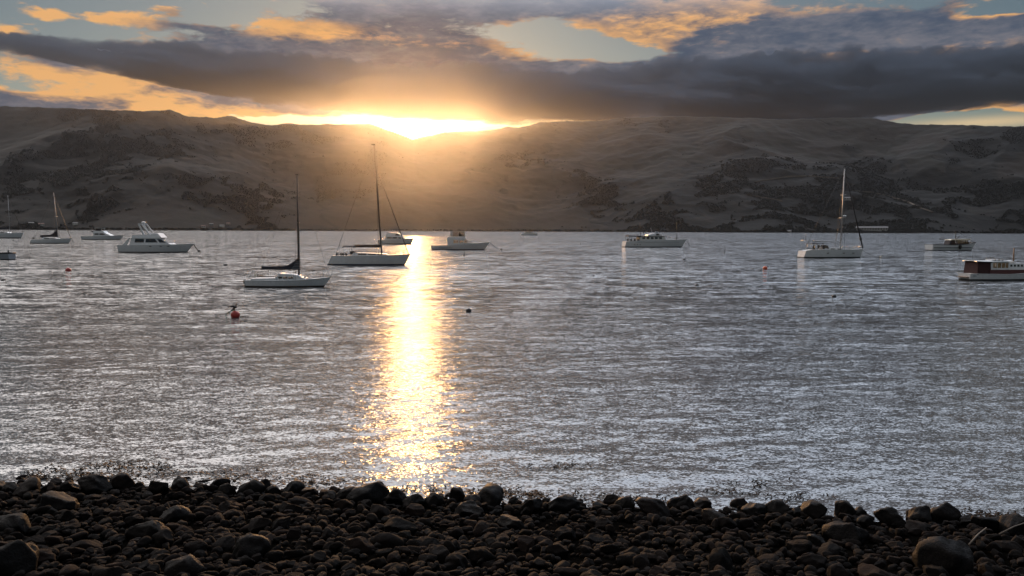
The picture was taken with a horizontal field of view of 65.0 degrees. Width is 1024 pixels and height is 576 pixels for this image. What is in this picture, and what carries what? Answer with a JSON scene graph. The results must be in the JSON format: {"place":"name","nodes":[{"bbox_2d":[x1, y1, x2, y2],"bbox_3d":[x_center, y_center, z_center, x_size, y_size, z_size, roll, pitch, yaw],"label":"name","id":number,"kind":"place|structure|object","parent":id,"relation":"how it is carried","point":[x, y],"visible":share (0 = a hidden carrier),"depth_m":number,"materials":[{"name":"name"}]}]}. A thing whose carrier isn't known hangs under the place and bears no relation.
{"place":"outdoors","nodes":[
{"label":"outdoors","id":0,"kind":"place"},
{"bbox_2d":[0,230,1023,524],"bbox_3d":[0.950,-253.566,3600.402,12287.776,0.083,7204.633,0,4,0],"label":"water","id":1,"kind":"structure","parent":0,"point":[892,376],"depth_m":26.72,"materials":[{"name":"grey liquid"}]},
{"bbox_2d":[0,250,15,259],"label":"open launch","id":2,"kind":"object","parent":1,"relation":"on","point":[7,255],"visible":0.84,"depth_m":115.36,"materials":[{"name":"grey paint"}]},
{"bbox_2d":[0,198,23,237],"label":"sailing yacht","id":3,"kind":"object","parent":1,"relation":"on","point":[9,234],"visible":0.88,"depth_m":371.47,"materials":[{"name":"white paint"}]},
{"bbox_2d":[30,193,71,243],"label":"sailing yacht","id":4,"kind":"object","parent":1,"relation":"on","point":[47,239],"visible":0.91,"depth_m":242.70,"materials":[{"name":"white paint"}]},
{"bbox_2d":[81,226,123,239],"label":"motor cruiser","id":5,"kind":"object","parent":1,"relation":"on","point":[99,234],"visible":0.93,"depth_m":330.08,"materials":[{"name":"white paint"}]},
{"bbox_2d":[114,222,193,252],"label":"motor yacht","id":6,"kind":"object","parent":1,"relation":"on","point":[153,243],"visible":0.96,"depth_m":154.30,"materials":[{"name":"white paint"}]},
{"bbox_2d":[243,174,332,286],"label":"sailing yacht","id":7,"kind":"object","parent":1,"relation":"on","point":[296,280],"visible":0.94,"depth_m":62.89,"materials":[{"name":"white paint"}]},
{"bbox_2d":[328,144,409,264],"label":"sailing yacht","id":8,"kind":"object","parent":1,"relation":"on","point":[361,258],"visible":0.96,"depth_m":102.33,"materials":[{"name":"white paint"}]},
{"bbox_2d":[377,231,413,243],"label":"motor cruiser","id":9,"kind":"object","parent":1,"relation":"on","point":[393,238],"visible":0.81,"depth_m":255.88,"materials":[{"name":"white paint"}]},
{"bbox_2d":[431,229,489,249],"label":"motor cruiser","id":10,"kind":"object","parent":1,"relation":"on","point":[451,245],"visible":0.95,"depth_m":183.82,"materials":[{"name":"white paint"}]},
{"bbox_2d":[11,457,1023,520],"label":"seaweed","id":11,"kind":"object","parent":1,"relation":"in","point":[542,495],"visible":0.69,"depth_m":14.38,"materials":[{"name":"plant"}]},
{"bbox_2d":[622,228,686,246],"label":"motor launch","id":12,"kind":"object","parent":1,"relation":"on","point":[655,239],"visible":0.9,"depth_m":221.29,"materials":[{"name":"white paint"}]},
{"bbox_2d":[797,169,862,257],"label":"sailing yacht","id":13,"kind":"object","parent":1,"relation":"on","point":[824,251],"visible":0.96,"depth_m":137.85,"materials":[{"name":"white paint"}]},
{"bbox_2d":[924,231,975,250],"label":"fishing boat","id":14,"kind":"object","parent":1,"relation":"on","point":[949,245],"visible":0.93,"depth_m":195.62,"materials":[{"name":"white paint"}]},
{"bbox_2d":[956,248,1023,280],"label":"motor launch","id":15,"kind":"object","parent":1,"relation":"on","point":[986,270],"visible":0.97,"depth_m":74.97,"materials":[{"name":"white paint"}]},
{"bbox_2d":[0,106,1023,233],"bbox_3d":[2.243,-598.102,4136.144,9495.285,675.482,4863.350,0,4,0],"label":"hills","id":16,"kind":"structure","parent":0,"point":[440,182],"depth_m":3310.31,"materials":[{"name":"plant"}]},
{"bbox_2d":[0,107,1023,232],"bbox_3d":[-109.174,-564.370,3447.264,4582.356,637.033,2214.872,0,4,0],"label":"distant bush","id":17,"kind":"object","parent":16,"relation":"on","point":[274,193],"visible":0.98,"depth_m":2968.55,"materials":[{"name":"plant"}]},
{"bbox_2d":[856,226,887,230],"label":"long shed","id":18,"kind":"structure","parent":16,"relation":"on","point":[874,228],"depth_m":2594.78,"materials":[{"name":"grey metal"}]},
{"bbox_2d":[0,474,1023,575],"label":"beach","id":19,"kind":"structure","parent":0,"point":[761,523],"depth_m":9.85,"materials":[{"name":"stone"}]},
{"bbox_2d":[1,482,17,494],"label":"boulder","id":20,"kind":"object","parent":19,"relation":"on","point":[12,487],"visible":0.74,"depth_m":13.33,"materials":[{"name":"stone"}]},
{"bbox_2d":[0,513,30,535],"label":"beach stone","id":21,"kind":"object","parent":19,"relation":"on","point":[19,522],"visible":0.61,"depth_m":10.22,"materials":[{"name":"stone"}]},
{"bbox_2d":[0,539,38,575],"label":"beach stone","id":22,"kind":"object","parent":19,"relation":"on","point":[17,555],"visible":0.91,"depth_m":7.95,"materials":[{"name":"stone"}]},
{"bbox_2d":[12,476,40,495],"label":"boulder","id":23,"kind":"object","parent":19,"relation":"on","point":[31,483],"visible":0.73,"depth_m":13.32,"materials":[{"name":"stone"}]},
{"bbox_2d":[24,535,46,544],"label":"beach stone","id":24,"kind":"object","parent":19,"relation":"on","point":[37,539],"visible":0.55,"depth_m":9.51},
{"bbox_2d":[37,549,55,565],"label":"beach stone","id":25,"kind":"object","parent":19,"relation":"on","point":[46,554],"visible":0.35,"depth_m":8.61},
{"bbox_2d":[36,491,79,510],"bbox_3d":[-6.752,3.234,11.967,0.632,0.378,0.546,15,12,0],"label":"beach stone","id":26,"kind":"object","parent":19,"relation":"on","point":[58,501],"visible":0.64,"depth_m":11.80,"materials":[{"name":"stone"}]},
{"bbox_2d":[57,510,75,521],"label":"beach stone","id":27,"kind":"object","parent":19,"relation":"on","point":[66,515],"visible":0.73,"depth_m":11.01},
{"bbox_2d":[60,480,79,491],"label":"boulder","id":28,"kind":"object","parent":19,"relation":"on","point":[69,486],"visible":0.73,"depth_m":13.47,"materials":[{"name":"stone"}]},
{"bbox_2d":[70,540,102,549],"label":"beach stone","id":29,"kind":"object","parent":19,"relation":"on","point":[86,544],"visible":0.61,"depth_m":9.49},
{"bbox_2d":[78,474,113,494],"bbox_3d":[-6.992,3.330,13.425,0.529,0.427,0.468,1,4,14],"label":"boulder","id":30,"kind":"object","parent":19,"relation":"on","point":[94,484],"visible":0.79,"depth_m":13.32,"materials":[{"name":"stone"}]},
{"bbox_2d":[92,566,128,575],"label":"beach stone","id":31,"kind":"object","parent":19,"relation":"on","point":[112,571],"visible":0.94,"depth_m":7.83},
{"bbox_2d":[107,534,125,544],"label":"beach stone","id":32,"kind":"object","parent":19,"relation":"on","point":[114,539],"visible":0.86,"depth_m":9.94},
{"bbox_2d":[109,472,134,489],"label":"boulder","id":33,"kind":"object","parent":19,"relation":"on","point":[122,481],"visible":0.62,"depth_m":13.67,"materials":[{"name":"stone"}]},
{"bbox_2d":[124,516,143,526],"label":"beach stone","id":34,"kind":"object","parent":19,"relation":"on","point":[130,521],"visible":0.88,"depth_m":10.88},
{"bbox_2d":[125,520,169,540],"bbox_3d":[-4.614,3.104,10.166,0.527,0.319,0.349,-6,-2,-2],"label":"beach stone","id":35,"kind":"object","parent":19,"relation":"on","point":[149,528],"visible":0.52,"depth_m":10.08,"materials":[{"name":"stone"}]},
{"bbox_2d":[147,481,168,495],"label":"boulder","id":36,"kind":"object","parent":19,"relation":"on","point":[157,487],"visible":0.71,"depth_m":13.23,"materials":[{"name":"stone"}]},
{"bbox_2d":[150,505,167,517],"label":"beach stone","id":37,"kind":"object","parent":19,"relation":"on","point":[157,511],"visible":0.53,"depth_m":11.44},
{"bbox_2d":[152,528,173,548],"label":"beach stone","id":38,"kind":"object","parent":19,"relation":"on","point":[161,537],"visible":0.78,"depth_m":9.66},
{"bbox_2d":[159,505,191,524],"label":"beach stone","id":39,"kind":"object","parent":19,"relation":"on","point":[175,514],"visible":0.7,"depth_m":11.05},
{"bbox_2d":[171,475,189,491],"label":"boulder","id":40,"kind":"object","parent":19,"relation":"on","point":[179,482],"visible":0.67,"depth_m":13.48,"materials":[{"name":"stone"}]},
{"bbox_2d":[163,554,203,575],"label":"beach stone","id":41,"kind":"object","parent":19,"relation":"on","point":[192,565],"visible":0.97,"depth_m":8.16,"materials":[{"name":"stone"}]},
{"bbox_2d":[183,541,207,554],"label":"beach stone","id":42,"kind":"object","parent":19,"relation":"on","point":[191,547],"visible":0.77,"depth_m":9.24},
{"bbox_2d":[193,506,214,515],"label":"beach stone","id":43,"kind":"object","parent":19,"relation":"on","point":[207,510],"visible":0.64,"depth_m":11.72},
{"bbox_2d":[212,535,235,551],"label":"beach stone","id":44,"kind":"object","parent":19,"relation":"on","point":[226,543],"visible":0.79,"depth_m":9.59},
{"bbox_2d":[218,483,235,495],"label":"boulder","id":45,"kind":"object","parent":19,"relation":"on","point":[228,489],"visible":0.64,"depth_m":13.34,"materials":[{"name":"stone"}]},
{"bbox_2d":[236,479,264,494],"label":"boulder","id":46,"kind":"object","parent":19,"relation":"on","point":[255,485],"visible":0.65,"depth_m":13.36,"materials":[{"name":"stone"}]},
{"bbox_2d":[232,533,270,558],"bbox_3d":[-3.005,3.048,9.274,0.430,0.424,0.452,-3,-2,-21],"label":"beach stone","id":47,"kind":"object","parent":19,"relation":"on","point":[250,545],"visible":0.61,"depth_m":9.17,"materials":[{"name":"stone"}]},
{"bbox_2d":[248,517,271,532],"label":"beach stone","id":48,"kind":"object","parent":19,"relation":"on","point":[256,525],"visible":0.94,"depth_m":10.84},
{"bbox_2d":[270,516,290,531],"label":"beach stone","id":49,"kind":"object","parent":19,"relation":"on","point":[284,522],"visible":0.6,"depth_m":10.85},
{"bbox_2d":[278,502,303,513],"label":"beach stone","id":50,"kind":"object","parent":19,"relation":"on","point":[283,506],"visible":0.69,"depth_m":12.10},
{"bbox_2d":[286,526,301,538],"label":"beach stone","id":51,"kind":"object","parent":19,"relation":"on","point":[294,532],"visible":0.74,"depth_m":10.41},
{"bbox_2d":[283,480,304,493],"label":"boulder","id":52,"kind":"object","parent":19,"relation":"on","point":[296,486],"visible":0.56,"depth_m":13.49,"materials":[{"name":"stone"}]},
{"bbox_2d":[290,561,310,572],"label":"beach stone","id":53,"kind":"object","parent":19,"relation":"on","point":[304,566],"visible":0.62,"depth_m":8.46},
{"bbox_2d":[288,496,314,505],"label":"beach stone","id":54,"kind":"object","parent":19,"relation":"on","point":[298,500],"visible":0.52,"depth_m":12.58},
{"bbox_2d":[309,550,325,563],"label":"beach stone","id":55,"kind":"object","parent":19,"relation":"on","point":[318,556],"visible":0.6,"depth_m":8.91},
{"bbox_2d":[334,499,353,510],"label":"beach stone","id":56,"kind":"object","parent":19,"relation":"on","point":[342,504],"visible":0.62,"depth_m":12.34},
{"bbox_2d":[335,486,354,499],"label":"boulder","id":57,"kind":"object","parent":19,"relation":"on","point":[343,493],"visible":0.38,"depth_m":13.08,"materials":[{"name":"stone"}]},
{"bbox_2d":[345,536,375,553],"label":"beach stone","id":58,"kind":"object","parent":19,"relation":"on","point":[365,545],"visible":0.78,"depth_m":9.63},
{"bbox_2d":[346,481,389,505],"bbox_3d":[-2.356,3.394,13.088,0.715,0.465,0.461,-3,19,-33],"label":"boulder","id":59,"kind":"object","parent":19,"relation":"on","point":[377,492],"visible":0.65,"depth_m":12.96,"materials":[{"name":"stone"}]},
{"bbox_2d":[370,504,390,520],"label":"beach stone","id":60,"kind":"object","parent":19,"relation":"on","point":[380,511],"visible":0.58,"depth_m":11.71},
{"bbox_2d":[370,532,404,548],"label":"beach stone","id":61,"kind":"object","parent":19,"relation":"on","point":[387,540],"visible":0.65,"depth_m":9.91,"materials":[{"name":"stone"}]},
{"bbox_2d":[384,488,406,504],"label":"boulder","id":62,"kind":"object","parent":19,"relation":"on","point":[395,496],"visible":0.84,"depth_m":12.87,"materials":[{"name":"stone"}]},
{"bbox_2d":[384,517,417,534],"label":"beach stone","id":63,"kind":"object","parent":19,"relation":"on","point":[396,524],"visible":0.72,"depth_m":10.60,"materials":[{"name":"stone"}]},
{"bbox_2d":[403,494,424,507],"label":"boulder","id":64,"kind":"object","parent":19,"relation":"on","point":[416,499],"visible":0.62,"depth_m":12.70,"materials":[{"name":"stone"}]},
{"bbox_2d":[404,503,424,516],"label":"beach stone","id":65,"kind":"object","parent":19,"relation":"on","point":[412,509],"visible":0.83,"depth_m":12.20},
{"bbox_2d":[418,553,436,565],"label":"beach stone","id":66,"kind":"object","parent":19,"relation":"on","point":[427,557],"visible":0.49,"depth_m":9.22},
{"bbox_2d":[418,537,440,546],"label":"beach stone","id":67,"kind":"object","parent":19,"relation":"on","point":[427,541],"visible":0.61,"depth_m":10.00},
{"bbox_2d":[423,492,442,507],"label":"boulder","id":68,"kind":"object","parent":19,"relation":"on","point":[431,498],"visible":0.7,"depth_m":12.83,"materials":[{"name":"stone"}]},
{"bbox_2d":[428,545,450,563],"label":"beach stone","id":69,"kind":"object","parent":19,"relation":"on","point":[441,552],"visible":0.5,"depth_m":9.38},
{"bbox_2d":[445,553,467,567],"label":"beach stone","id":70,"kind":"object","parent":19,"relation":"on","point":[456,559],"visible":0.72,"depth_m":9.17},
{"bbox_2d":[449,487,465,502],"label":"boulder","id":71,"kind":"object","parent":19,"relation":"on","point":[458,494],"visible":0.63,"depth_m":13.11,"materials":[{"name":"stone"}]},
{"bbox_2d":[454,500,483,517],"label":"beach stone","id":72,"kind":"object","parent":19,"relation":"on","point":[468,508],"visible":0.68,"depth_m":11.99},
{"bbox_2d":[473,520,489,537],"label":"beach stone","id":73,"kind":"object","parent":19,"relation":"on","point":[480,526],"visible":0.69,"depth_m":10.87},
{"bbox_2d":[469,547,495,563],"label":"beach stone","id":74,"kind":"object","parent":19,"relation":"on","point":[476,554],"visible":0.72,"depth_m":9.43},
{"bbox_2d":[477,483,503,506],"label":"boulder","id":75,"kind":"object","parent":19,"relation":"on","point":[491,494],"visible":0.61,"depth_m":12.93,"materials":[{"name":"stone"}]},
{"bbox_2d":[497,514,525,530],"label":"beach stone","id":76,"kind":"object","parent":19,"relation":"on","point":[510,522],"visible":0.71,"depth_m":11.22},
{"bbox_2d":[517,535,534,551],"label":"beach stone","id":77,"kind":"object","parent":19,"relation":"on","point":[525,543],"visible":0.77,"depth_m":10.09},
{"bbox_2d":[519,498,542,515],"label":"boulder","id":78,"kind":"object","parent":19,"relation":"on","point":[535,505],"visible":0.75,"depth_m":12.39,"materials":[{"name":"stone"}]},
{"bbox_2d":[546,543,568,557],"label":"beach stone","id":79,"kind":"object","parent":19,"relation":"on","point":[559,550],"visible":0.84,"depth_m":9.72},
{"bbox_2d":[547,494,579,513],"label":"boulder","id":80,"kind":"object","parent":19,"relation":"on","point":[565,503],"visible":0.69,"depth_m":12.56,"materials":[{"name":"stone"}]},
{"bbox_2d":[554,526,575,541],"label":"beach stone","id":81,"kind":"object","parent":19,"relation":"on","point":[561,533],"visible":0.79,"depth_m":10.69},
{"bbox_2d":[585,534,604,545],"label":"beach stone","id":82,"kind":"object","parent":19,"relation":"on","point":[595,538],"visible":0.55,"depth_m":10.55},
{"bbox_2d":[595,518,612,531],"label":"beach stone","id":83,"kind":"object","parent":19,"relation":"on","point":[601,523],"visible":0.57,"depth_m":11.36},
{"bbox_2d":[614,496,634,509],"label":"boulder","id":84,"kind":"object","parent":19,"relation":"on","point":[626,502],"visible":0.62,"depth_m":12.77,"materials":[{"name":"stone"}]},
{"bbox_2d":[616,552,636,567],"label":"beach stone","id":85,"kind":"object","parent":19,"relation":"on","point":[624,559],"visible":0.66,"depth_m":9.37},
{"bbox_2d":[633,552,648,570],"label":"beach stone","id":86,"kind":"object","parent":19,"relation":"on","point":[640,562],"visible":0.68,"depth_m":9.10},
{"bbox_2d":[635,497,670,516],"bbox_3d":[2.190,3.466,12.522,0.531,0.398,0.469,3,5,29],"label":"boulder","id":87,"kind":"object","parent":19,"relation":"on","point":[647,505],"visible":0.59,"depth_m":12.42,"materials":[{"name":"stone"}]},
{"bbox_2d":[676,494,693,511],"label":"boulder","id":88,"kind":"object","parent":19,"relation":"on","point":[686,500],"visible":0.59,"depth_m":12.91,"materials":[{"name":"stone"}]},
{"bbox_2d":[694,496,711,508],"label":"boulder","id":89,"kind":"object","parent":19,"relation":"on","point":[704,502],"visible":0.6,"depth_m":13.04,"materials":[{"name":"stone"}]},
{"bbox_2d":[702,508,724,524],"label":"beach stone","id":90,"kind":"object","parent":19,"relation":"on","point":[709,515],"visible":0.59,"depth_m":12.00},
{"bbox_2d":[708,547,733,574],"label":"beach stone","id":91,"kind":"object","parent":19,"relation":"on","point":[720,556],"visible":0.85,"depth_m":8.95,"materials":[{"name":"stone"}]},
{"bbox_2d":[717,517,737,528],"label":"beach stone","id":92,"kind":"object","parent":19,"relation":"on","point":[728,522],"visible":0.77,"depth_m":11.58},
{"bbox_2d":[741,502,766,515],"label":"boulder","id":93,"kind":"object","parent":19,"relation":"on","point":[750,508],"visible":0.69,"depth_m":12.71,"materials":[{"name":"stone"}]},
{"bbox_2d":[765,500,789,514],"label":"boulder","id":94,"kind":"object","parent":19,"relation":"on","point":[779,506],"visible":0.56,"depth_m":12.80,"materials":[{"name":"stone"}]},
{"bbox_2d":[785,539,812,555],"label":"beach stone","id":95,"kind":"object","parent":19,"relation":"on","point":[798,547],"visible":0.71,"depth_m":10.23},
{"bbox_2d":[797,554,826,569],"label":"beach stone","id":96,"kind":"object","parent":19,"relation":"on","point":[817,561],"visible":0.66,"depth_m":9.37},
{"bbox_2d":[800,499,827,519],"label":"boulder","id":97,"kind":"object","parent":19,"relation":"on","point":[813,509],"visible":0.68,"depth_m":12.50,"materials":[{"name":"stone"}]},
{"bbox_2d":[807,534,824,546],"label":"beach stone","id":98,"kind":"object","parent":19,"relation":"on","point":[817,540],"visible":0.66,"depth_m":10.70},
{"bbox_2d":[817,542,839,555],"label":"beach stone","id":99,"kind":"object","parent":19,"relation":"on","point":[833,548],"visible":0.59,"depth_m":10.18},
{"bbox_2d":[827,562,848,575],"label":"beach stone","id":100,"kind":"object","parent":19,"relation":"on","point":[837,569],"visible":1,"depth_m":8.86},
{"bbox_2d":[834,500,856,516],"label":"boulder","id":101,"kind":"object","parent":19,"relation":"on","point":[844,506],"visible":0.55,"depth_m":12.56,"materials":[{"name":"stone"}]},
{"bbox_2d":[822,521,869,545],"bbox_3d":[4.573,3.423,11.067,0.457,0.461,0.637,-5,7,-24],"label":"beach stone","id":102,"kind":"object","parent":19,"relation":"on","point":[837,530],"visible":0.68,"depth_m":10.92,"materials":[{"name":"stone"}]},
{"bbox_2d":[856,515,873,527],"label":"boulder","id":103,"kind":"object","parent":19,"relation":"on","point":[863,521],"visible":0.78,"depth_m":12.02,"materials":[{"name":"stone"}]},
{"bbox_2d":[858,564,890,575],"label":"beach stone","id":104,"kind":"object","parent":19,"relation":"on","point":[864,570],"visible":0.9,"depth_m":9.22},
{"bbox_2d":[874,507,906,527],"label":"boulder","id":105,"kind":"object","parent":19,"relation":"on","point":[888,516],"visible":0.73,"depth_m":12.20,"materials":[{"name":"stone"}]},
{"bbox_2d":[905,520,927,534],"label":"beach stone","id":106,"kind":"object","parent":19,"relation":"on","point":[921,526],"visible":0.73,"depth_m":11.76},
{"bbox_2d":[908,505,931,522],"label":"boulder","id":107,"kind":"object","parent":19,"relation":"on","point":[922,513],"visible":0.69,"depth_m":12.42,"materials":[{"name":"stone"}]},
{"bbox_2d":[922,565,949,575],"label":"beach stone","id":108,"kind":"object","parent":19,"relation":"on","point":[931,570],"visible":0.96,"depth_m":9.02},
{"bbox_2d":[930,502,961,523],"bbox_3d":[6.728,3.574,12.537,0.493,0.436,0.340,-11,-11,12],"label":"boulder","id":109,"kind":"object","parent":19,"relation":"on","point":[941,513],"visible":0.57,"depth_m":12.43,"materials":[{"name":"stone"}]},
{"bbox_2d":[971,516,998,532],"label":"boulder","id":110,"kind":"object","parent":19,"relation":"on","point":[989,523],"visible":0.67,"depth_m":11.86,"materials":[{"name":"stone"}]},
{"bbox_2d":[978,562,1000,575],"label":"beach stone","id":111,"kind":"object","parent":19,"relation":"on","point":[984,567],"visible":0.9,"depth_m":9.31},
{"bbox_2d":[994,540,1022,552],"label":"beach stone","id":112,"kind":"object","parent":19,"relation":"on","point":[1007,546],"visible":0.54,"depth_m":10.61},
{"bbox_2d":[998,513,1023,536],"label":"boulder","id":113,"kind":"object","parent":19,"relation":"on","point":[1007,521],"visible":0.72,"depth_m":11.70,"materials":[{"name":"stone"}]},
{"bbox_2d":[0,0,1023,139],"label":"sky","id":114,"kind":"structure","parent":0,"point":[411,69],"materials":[{"name":"grey"}]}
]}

